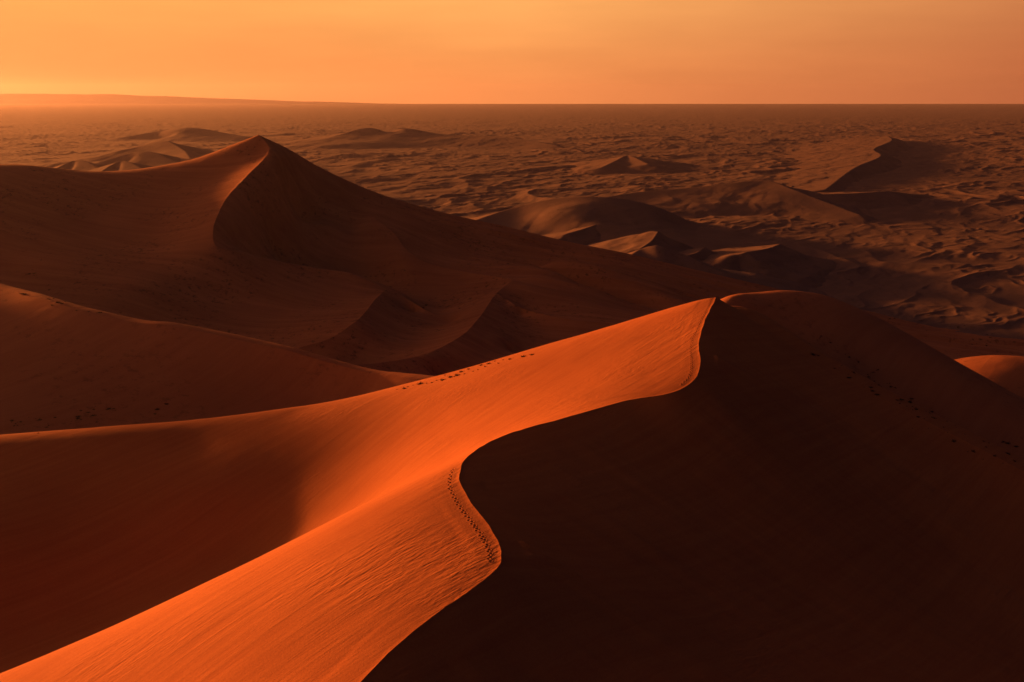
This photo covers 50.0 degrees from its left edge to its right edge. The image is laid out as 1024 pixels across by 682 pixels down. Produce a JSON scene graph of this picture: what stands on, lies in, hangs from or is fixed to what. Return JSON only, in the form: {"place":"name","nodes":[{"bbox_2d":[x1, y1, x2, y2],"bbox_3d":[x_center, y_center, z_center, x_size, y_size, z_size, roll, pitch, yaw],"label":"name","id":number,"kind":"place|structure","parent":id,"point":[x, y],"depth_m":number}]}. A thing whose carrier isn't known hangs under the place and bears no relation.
{"place":"outdoors","nodes":[
{"label":"outdoors","id":0,"kind":"place"},
{"bbox_2d":[53,160,102,170],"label":"dune","id":1,"kind":"structure","parent":0,"point":[80,165],"depth_m":2525.52},
{"bbox_2d":[23,140,214,167],"bbox_3d":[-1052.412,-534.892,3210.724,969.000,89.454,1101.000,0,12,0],"label":"dune","id":2,"kind":"structure","parent":0,"point":[183,152],"depth_m":3235.11},
{"bbox_2d":[89,161,153,170],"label":"dune","id":3,"kind":"structure","parent":0,"point":[121,165],"depth_m":2410.66},
{"bbox_2d":[95,151,180,166],"bbox_3d":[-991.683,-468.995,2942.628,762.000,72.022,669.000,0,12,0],"label":"dune","id":4,"kind":"structure","parent":0,"point":[149,158],"depth_m":2944.84},
{"bbox_2d":[106,127,250,141],"bbox_3d":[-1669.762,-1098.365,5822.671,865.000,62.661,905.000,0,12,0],"label":"dune","id":5,"kind":"structure","parent":0,"point":[188,134],"depth_m":5691.94},
{"bbox_2d":[0,94,381,103],"bbox_3d":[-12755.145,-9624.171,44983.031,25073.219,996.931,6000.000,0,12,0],"label":"hills","id":6,"kind":"structure","parent":0,"point":[105,97],"depth_m":44542.38},
{"bbox_2d":[0,283,433,434],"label":"dune","id":7,"kind":"structure","parent":0,"point":[65,362],"depth_m":514.98},
{"bbox_2d":[281,128,563,149],"bbox_3d":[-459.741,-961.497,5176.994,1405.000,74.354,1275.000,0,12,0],"label":"dune","id":8,"kind":"structure","parent":0,"point":[368,138],"depth_m":4976.62},
{"bbox_2d":[0,297,1023,681],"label":"dune","id":9,"kind":"structure","parent":0,"point":[716,489],"depth_m":288.86},
{"bbox_2d":[0,135,1023,375],"bbox_3d":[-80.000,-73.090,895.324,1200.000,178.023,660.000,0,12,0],"label":"dune","id":10,"kind":"structure","parent":0,"point":[259,237],"depth_m":893.34},
{"bbox_2d":[0,104,1023,339],"bbox_3d":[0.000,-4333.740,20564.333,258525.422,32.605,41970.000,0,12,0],"label":"ground","id":11,"kind":"structure","parent":0,"point":[949,254],"depth_m":3794.16},
{"bbox_2d":[0,0,1023,103],"label":"sky","id":12,"kind":"structure","parent":0,"point":[354,51]},
{"bbox_2d":[542,224,600,244],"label":"dune","id":13,"kind":"structure","parent":0,"point":[587,235],"depth_m":1513.55},
{"bbox_2d":[468,197,765,250],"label":"dune","id":14,"kind":"structure","parent":0,"point":[613,218],"depth_m":1656.38},
{"bbox_2d":[564,155,693,174],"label":"dune","id":15,"kind":"structure","parent":0,"point":[616,165],"depth_m":3222.78},
{"bbox_2d":[587,231,693,252],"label":"dune","id":16,"kind":"structure","parent":0,"point":[629,243],"depth_m":1399.41},
{"bbox_2d":[679,247,717,260],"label":"dune","id":17,"kind":"structure","parent":0,"point":[702,254],"depth_m":1338.07},
{"bbox_2d":[627,245,832,297],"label":"dune","id":18,"kind":"structure","parent":0,"point":[663,254],"depth_m":1146.14},
{"bbox_2d":[608,180,877,223],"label":"dune","id":19,"kind":"structure","parent":0,"point":[748,198],"depth_m":2058.94},
{"bbox_2d":[702,244,836,287],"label":"dune","id":20,"kind":"structure","parent":0,"point":[780,261],"depth_m":1310.43},
{"bbox_2d":[774,136,913,191],"bbox_3d":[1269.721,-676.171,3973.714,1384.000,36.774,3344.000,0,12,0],"label":"dune","id":21,"kind":"structure","parent":0,"point":[838,165],"depth_m":3427.21},
{"bbox_2d":[809,191,933,208],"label":"dune","id":22,"kind":"structure","parent":0,"point":[872,200],"depth_m":2171.54},
{"bbox_2d":[720,290,1023,458],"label":"dune","id":23,"kind":"structure","parent":0,"point":[927,377],"depth_m":469.88},
{"bbox_2d":[955,355,1023,398],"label":"dune","id":24,"kind":"structure","parent":0,"point":[1006,372],"depth_m":547.46}
]}

